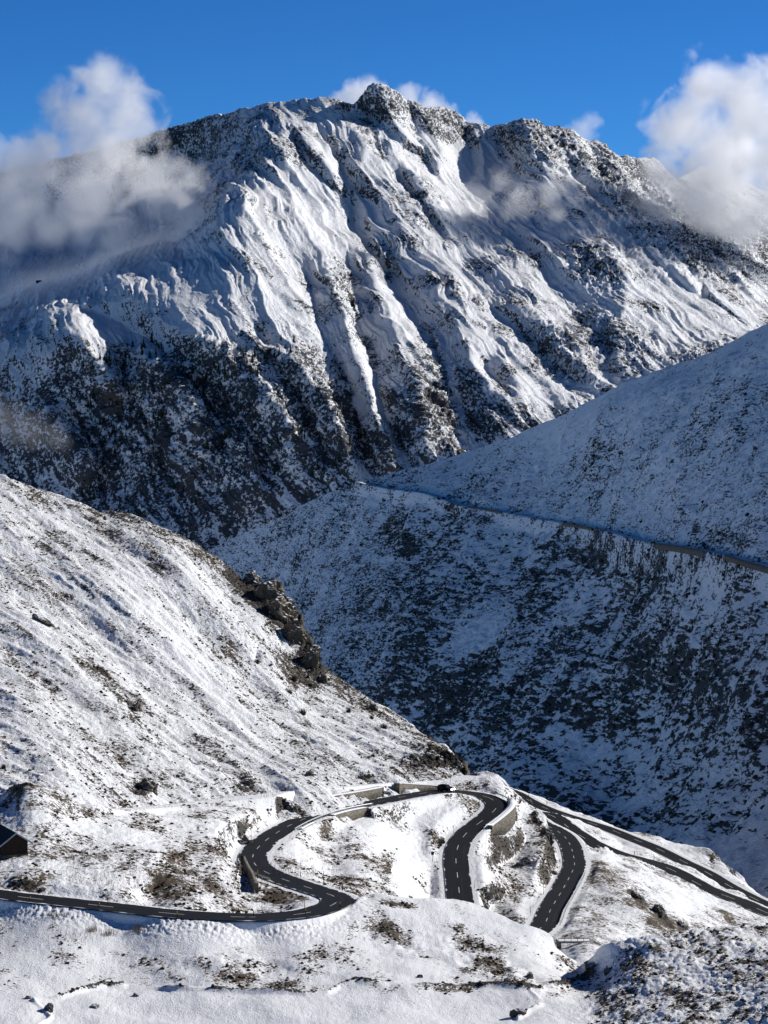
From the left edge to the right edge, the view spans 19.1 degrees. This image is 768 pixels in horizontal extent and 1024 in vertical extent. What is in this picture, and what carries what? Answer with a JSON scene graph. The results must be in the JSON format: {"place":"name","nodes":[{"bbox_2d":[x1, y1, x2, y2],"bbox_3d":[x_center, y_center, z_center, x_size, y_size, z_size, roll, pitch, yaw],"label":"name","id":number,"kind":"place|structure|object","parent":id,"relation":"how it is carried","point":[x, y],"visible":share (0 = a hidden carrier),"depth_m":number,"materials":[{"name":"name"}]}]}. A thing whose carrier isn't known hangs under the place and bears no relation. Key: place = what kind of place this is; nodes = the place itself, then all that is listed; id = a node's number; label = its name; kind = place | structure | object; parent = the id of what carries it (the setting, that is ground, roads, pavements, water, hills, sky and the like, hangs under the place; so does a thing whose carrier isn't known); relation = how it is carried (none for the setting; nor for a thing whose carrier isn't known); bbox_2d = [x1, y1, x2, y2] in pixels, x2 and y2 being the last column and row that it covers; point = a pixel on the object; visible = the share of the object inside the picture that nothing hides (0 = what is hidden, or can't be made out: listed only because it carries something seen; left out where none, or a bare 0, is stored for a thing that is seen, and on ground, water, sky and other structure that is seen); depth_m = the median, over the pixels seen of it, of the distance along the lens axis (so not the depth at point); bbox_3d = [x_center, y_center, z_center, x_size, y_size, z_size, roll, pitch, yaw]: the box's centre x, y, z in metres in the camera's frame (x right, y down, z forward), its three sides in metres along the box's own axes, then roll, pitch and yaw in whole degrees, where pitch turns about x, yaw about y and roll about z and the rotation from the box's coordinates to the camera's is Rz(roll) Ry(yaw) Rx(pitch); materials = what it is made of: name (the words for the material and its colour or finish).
{"place":"outdoors","nodes":[
{"label":"outdoors","id":0,"kind":"place"},
{"bbox_2d":[0,474,469,822],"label":"sunlit slope","id":1,"kind":"structure","parent":0,"point":[137,597],"depth_m":634.05,"materials":[{"name":"white snow"}]},
{"bbox_2d":[32,614,54,626],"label":"rock outcrop","id":2,"kind":"object","parent":1,"relation":"on","point":[44,620],"visible":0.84,"depth_m":633.53,"materials":[{"name":"grey stone"}]},
{"bbox_2d":[133,699,141,711],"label":"rock outcrop","id":3,"kind":"object","parent":1,"relation":"on","point":[137,707],"visible":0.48,"depth_m":581.98,"materials":[{"name":"grey stone"}]},
{"bbox_2d":[137,777,157,795],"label":"rock outcrop","id":4,"kind":"object","parent":1,"relation":"on","point":[148,785],"visible":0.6,"depth_m":509.66,"materials":[{"name":"grey stone"}]},
{"bbox_2d":[0,482,465,820],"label":"heath tussocks","id":5,"kind":"object","parent":1,"relation":"on","point":[138,717],"visible":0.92,"depth_m":632.57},
{"bbox_2d":[240,778,261,784],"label":"rock outcrop","id":6,"kind":"object","parent":1,"relation":"on","point":[246,781],"visible":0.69,"depth_m":545.58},
{"bbox_2d":[242,570,260,583],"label":"rock outcrop","id":7,"kind":"object","parent":1,"relation":"on","point":[253,576],"visible":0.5,"depth_m":751.92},
{"bbox_2d":[253,578,285,599],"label":"rock outcrop","id":8,"kind":"object","parent":1,"relation":"on","point":[271,588],"visible":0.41,"depth_m":738.59,"materials":[{"name":"grey stone"}]},
{"bbox_2d":[267,595,298,622],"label":"rock outcrop","id":9,"kind":"object","parent":1,"relation":"on","point":[281,608],"visible":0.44,"depth_m":730.98,"materials":[{"name":"grey stone"}]},
{"bbox_2d":[291,674,298,681],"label":"bush","id":10,"kind":"object","parent":1,"relation":"on","point":[293,678],"visible":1,"depth_m":691.22,"materials":[{"name":"brown plant"}]},
{"bbox_2d":[283,620,307,647],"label":"rock outcrop","id":11,"kind":"object","parent":1,"relation":"on","point":[294,632],"visible":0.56,"depth_m":723.47,"materials":[{"name":"grey stone"}]},
{"bbox_2d":[298,708,307,715],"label":"bush","id":12,"kind":"object","parent":1,"relation":"on","point":[303,712],"visible":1,"depth_m":656.54,"materials":[{"name":"brown plant"}]},
{"bbox_2d":[305,770,313,776],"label":"rock outcrop","id":13,"kind":"object","parent":1,"relation":"on","point":[310,772],"visible":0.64,"depth_m":565.72,"materials":[{"name":"grey stone"}]},
{"bbox_2d":[300,645,320,667],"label":"rock outcrop","id":14,"kind":"object","parent":1,"relation":"on","point":[311,657],"visible":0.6,"depth_m":713.06,"materials":[{"name":"grey stone"}]},
{"bbox_2d":[318,674,326,681],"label":"rock outcrop","id":15,"kind":"object","parent":1,"relation":"on","point":[322,677],"visible":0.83,"depth_m":709.51,"materials":[{"name":"grey stone"}]},
{"bbox_2d":[358,772,371,779],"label":"rock outcrop","id":16,"kind":"object","parent":1,"relation":"on","point":[363,775],"visible":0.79,"depth_m":590.60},
{"bbox_2d":[368,703,377,708],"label":"rock outcrop","id":17,"kind":"object","parent":1,"relation":"on","point":[372,705],"visible":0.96,"depth_m":696.38,"materials":[{"name":"grey stone"}]},
{"bbox_2d":[378,723,389,728],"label":"bush","id":18,"kind":"object","parent":1,"relation":"on","point":[383,726],"visible":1,"depth_m":665.85,"materials":[{"name":"brown plant"}]},
{"bbox_2d":[402,753,419,762],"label":"rock outcrop","id":19,"kind":"object","parent":1,"relation":"on","point":[413,756],"visible":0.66,"depth_m":624.21,"materials":[{"name":"grey stone"}]},
{"bbox_2d":[422,750,443,761],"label":"rock outcrop","id":20,"kind":"object","parent":1,"relation":"on","point":[434,753],"visible":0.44,"depth_m":632.71,"materials":[{"name":"grey stone"}]},
{"bbox_2d":[452,761,462,769],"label":"rock outcrop","id":21,"kind":"object","parent":1,"relation":"on","point":[458,764],"visible":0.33,"depth_m":632.17,"materials":[{"name":"grey stone"}]},
{"bbox_2d":[0,771,569,924],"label":"hairpin knoll","id":22,"kind":"structure","parent":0,"point":[411,841],"depth_m":473.26,"materials":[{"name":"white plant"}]},
{"bbox_2d":[0,824,32,859],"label":"cabin","id":23,"kind":"object","parent":22,"relation":"on","point":[13,844],"visible":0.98,"depth_m":402.73,"materials":[{"name":"wood"}]},
{"bbox_2d":[12,844,17,854],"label":"door","id":24,"kind":"structure","parent":23,"relation":"in","point":[15,846],"depth_m":402.63,"materials":[{"name":"brown wood"}]},
{"bbox_2d":[13,794,427,911],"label":"dry grass","id":25,"kind":"structure","parent":22,"relation":"on","point":[150,878],"depth_m":408.62,"materials":[{"name":"brown plant"}]},
{"bbox_2d":[235,861,242,870],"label":"rock outcrop","id":26,"kind":"object","parent":22,"relation":"on","point":[237,863],"visible":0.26,"depth_m":440.58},
{"bbox_2d":[238,835,252,844],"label":"rock outcrop","id":27,"kind":"object","parent":22,"relation":"on","point":[244,840],"visible":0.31,"depth_m":484.36,"materials":[{"name":"grey stone"}]},
{"bbox_2d":[241,856,258,893],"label":"retaining wall","id":28,"kind":"structure","parent":22,"relation":"on","point":[249,874],"depth_m":427.31,"materials":[{"name":"stone"}]},
{"bbox_2d":[241,865,269,881],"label":"guardrail","id":29,"kind":"object","parent":22,"relation":"on","point":[262,876],"visible":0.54,"depth_m":433.90,"materials":[{"name":"metal"}]},
{"bbox_2d":[0,781,557,923],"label":"heath clumps","id":30,"kind":"object","parent":22,"relation":"on","point":[207,880],"visible":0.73,"depth_m":447.78,"materials":[{"name":"brown plant"}]},
{"bbox_2d":[283,798,306,816],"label":"rock outcrop","id":31,"kind":"object","parent":22,"relation":"on","point":[292,806],"visible":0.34,"depth_m":532.29,"materials":[{"name":"grey stone"}]},
{"bbox_2d":[299,821,315,829],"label":"retaining wall","id":32,"kind":"structure","parent":22,"relation":"on","point":[306,825],"depth_m":513.55,"materials":[{"name":"stone"}]},
{"bbox_2d":[295,803,372,830],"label":"guardrail","id":33,"kind":"object","parent":22,"relation":"on","point":[306,822],"visible":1,"depth_m":534.64,"materials":[{"name":"metal"}]},
{"bbox_2d":[329,806,367,820],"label":"retaining wall","id":34,"kind":"structure","parent":22,"relation":"on","point":[353,814],"depth_m":546.95,"materials":[{"name":"stone"}]},
{"bbox_2d":[332,786,383,799],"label":"retaining wall","id":35,"kind":"structure","parent":22,"relation":"on","point":[371,793],"depth_m":572.60,"materials":[{"name":"stone"}]},
{"bbox_2d":[393,782,437,793],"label":"retaining wall","id":36,"kind":"structure","parent":22,"relation":"on","point":[400,788],"depth_m":594.72,"materials":[{"name":"stone"}]},
{"bbox_2d":[470,771,480,775],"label":"rock outcrop","id":37,"kind":"object","parent":22,"relation":"on","point":[474,773],"visible":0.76,"depth_m":623.30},
{"bbox_2d":[483,791,510,830],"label":"guardrail","id":38,"kind":"object","parent":22,"relation":"on","point":[501,813],"visible":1,"depth_m":592.02,"materials":[{"name":"metal"}]},
{"bbox_2d":[486,799,515,835],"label":"retaining wall","id":39,"kind":"structure","parent":22,"relation":"on","point":[503,823],"depth_m":583.65,"materials":[{"name":"stone"}]},
{"bbox_2d":[518,855,536,865],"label":"rock outcrop","id":40,"kind":"object","parent":22,"relation":"on","point":[527,859],"visible":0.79,"depth_m":573.21,"materials":[{"name":"grey stone"}]},
{"bbox_2d":[531,810,538,815],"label":"rock outcrop","id":41,"kind":"object","parent":22,"relation":"on","point":[535,812],"visible":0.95,"depth_m":612.00,"materials":[{"name":"grey stone"}]},
{"bbox_2d":[540,828,553,844],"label":"rock outcrop","id":42,"kind":"object","parent":22,"relation":"on","point":[549,833],"visible":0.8,"depth_m":597.04,"materials":[{"name":"grey stone"}]},
{"bbox_2d":[0,83,767,550],"bbox_3d":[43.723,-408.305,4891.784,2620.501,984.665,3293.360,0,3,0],"label":"mountain","id":43,"kind":"structure","parent":0,"point":[422,285],"depth_m":4033.70,"materials":[{"name":"white snow"}]},
{"bbox_2d":[0,893,767,1023],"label":"foreground meadow","id":44,"kind":"structure","parent":0,"point":[178,948],"depth_m":361.51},
{"bbox_2d":[44,1003,53,1012],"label":"boulder","id":45,"kind":"object","parent":44,"relation":"on","point":[48,1007],"visible":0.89,"depth_m":335.05,"materials":[{"name":"grey stone"}]},
{"bbox_2d":[44,910,145,944],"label":"dry reeds","id":46,"kind":"object","parent":44,"relation":"on","point":[138,928],"visible":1,"depth_m":372.36,"materials":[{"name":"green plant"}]},
{"bbox_2d":[91,1003,99,1008],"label":"boulder","id":47,"kind":"object","parent":44,"relation":"on","point":[95,1006],"visible":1,"depth_m":339.10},
{"bbox_2d":[0,899,767,1023],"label":"meadow tussocks","id":48,"kind":"object","parent":44,"relation":"on","point":[567,980],"visible":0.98,"depth_m":361.04,"materials":[{"name":"brown plant"}]},
{"bbox_2d":[509,1008,526,1017],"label":"boulder","id":49,"kind":"object","parent":44,"relation":"on","point":[513,1013],"visible":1,"depth_m":344.00,"materials":[{"name":"grey stone"}]},
{"bbox_2d":[525,972,533,978],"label":"boulder","id":50,"kind":"object","parent":44,"relation":"on","point":[529,975],"visible":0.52,"depth_m":371.68,"materials":[{"name":"grey stone"}]},
{"bbox_2d":[585,961,596,970],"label":"boulder","id":51,"kind":"object","parent":44,"relation":"on","point":[589,965],"visible":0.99,"depth_m":381.89,"materials":[{"name":"grey stone"}]},
{"bbox_2d":[604,967,609,975],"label":"boulder","id":52,"kind":"object","parent":44,"relation":"on","point":[606,970],"visible":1,"depth_m":371.28,"materials":[{"name":"grey stone"}]},
{"bbox_2d":[0,789,767,932],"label":"pass road","id":53,"kind":"structure","parent":0,"point":[548,914],"depth_m":525.75,"materials":[{"name":"grey asphalt"}]},
{"bbox_2d":[437,784,454,792],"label":"car","id":54,"kind":"object","parent":53,"relation":"on","point":[445,787],"visible":1,"depth_m":598.96,"materials":[{"name":"black paint"}]},
{"bbox_2d":[0,0,767,190],"label":"sky","id":55,"kind":"structure","parent":0,"point":[681,84],"materials":[{"name":"blue"}]},
{"bbox_2d":[208,323,767,897],"bbox_3d":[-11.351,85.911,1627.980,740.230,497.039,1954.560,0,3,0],"label":"shaded hillside","id":56,"kind":"structure","parent":0,"point":[656,413],"depth_m":1418.98,"materials":[{"name":"white snow"}]},
{"bbox_2d":[468,506,501,513],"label":"retaining wall","id":57,"kind":"structure","parent":56,"relation":"on","point":[491,510],"depth_m":1669.63,"materials":[{"name":"stone"}]},
{"bbox_2d":[217,380,767,890],"bbox_3d":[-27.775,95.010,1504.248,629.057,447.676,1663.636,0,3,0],"label":"dwarf scrub","id":58,"kind":"object","parent":56,"relation":"on","point":[711,816],"visible":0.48,"depth_m":1353.35,"materials":[{"name":"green plant"}]},
{"bbox_2d":[562,522,591,530],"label":"retaining wall","id":59,"kind":"structure","parent":56,"relation":"on","point":[576,526],"depth_m":1513.40,"materials":[{"name":"stone"}]},
{"bbox_2d":[655,543,704,556],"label":"retaining wall","id":60,"kind":"structure","parent":56,"relation":"on","point":[682,549],"depth_m":1279.24,"materials":[{"name":"concrete"}]},
{"bbox_2d":[725,555,767,573],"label":"retaining wall","id":61,"kind":"structure","parent":56,"relation":"on","point":[748,564],"depth_m":1164.48,"materials":[{"name":"concrete"}]},
{"bbox_2d":[359,482,767,566],"bbox_3d":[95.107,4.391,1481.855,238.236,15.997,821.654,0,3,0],"label":"old road","id":62,"kind":"structure","parent":0,"point":[735,556],"depth_m":1454.84,"materials":[{"name":"white snow"}]},
{"bbox_2d":[482,787,767,963],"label":"spur","id":63,"kind":"structure","parent":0,"point":[604,907],"depth_m":581.99,"materials":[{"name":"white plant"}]},
{"bbox_2d":[560,872,584,922],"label":"guardrail","id":64,"kind":"object","parent":63,"relation":"on","point":[573,894],"visible":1,"depth_m":538.28,"materials":[{"name":"metal"}]},
{"bbox_2d":[556,938,589,948],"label":"stream bridge","id":65,"kind":"structure","parent":63,"relation":"on","point":[559,941],"depth_m":470.96,"materials":[{"name":"concrete"}]},
{"bbox_2d":[630,890,645,901],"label":"rock outcrop","id":66,"kind":"object","parent":63,"relation":"on","point":[634,894],"visible":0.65,"depth_m":549.21,"materials":[{"name":"grey stone"}]},
{"bbox_2d":[652,904,664,913],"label":"rock outcrop","id":67,"kind":"object","parent":63,"relation":"on","point":[659,908],"visible":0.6,"depth_m":535.97,"materials":[{"name":"grey stone"}]},
{"bbox_2d":[676,920,684,927],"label":"rock outcrop","id":68,"kind":"object","parent":63,"relation":"on","point":[680,923],"visible":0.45,"depth_m":528.67,"materials":[{"name":"grey stone"}]},
{"bbox_2d":[511,788,767,906],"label":"valley road","id":69,"kind":"structure","parent":0,"point":[719,879],"depth_m":698.85,"materials":[{"name":"grey asphalt"}]}
]}

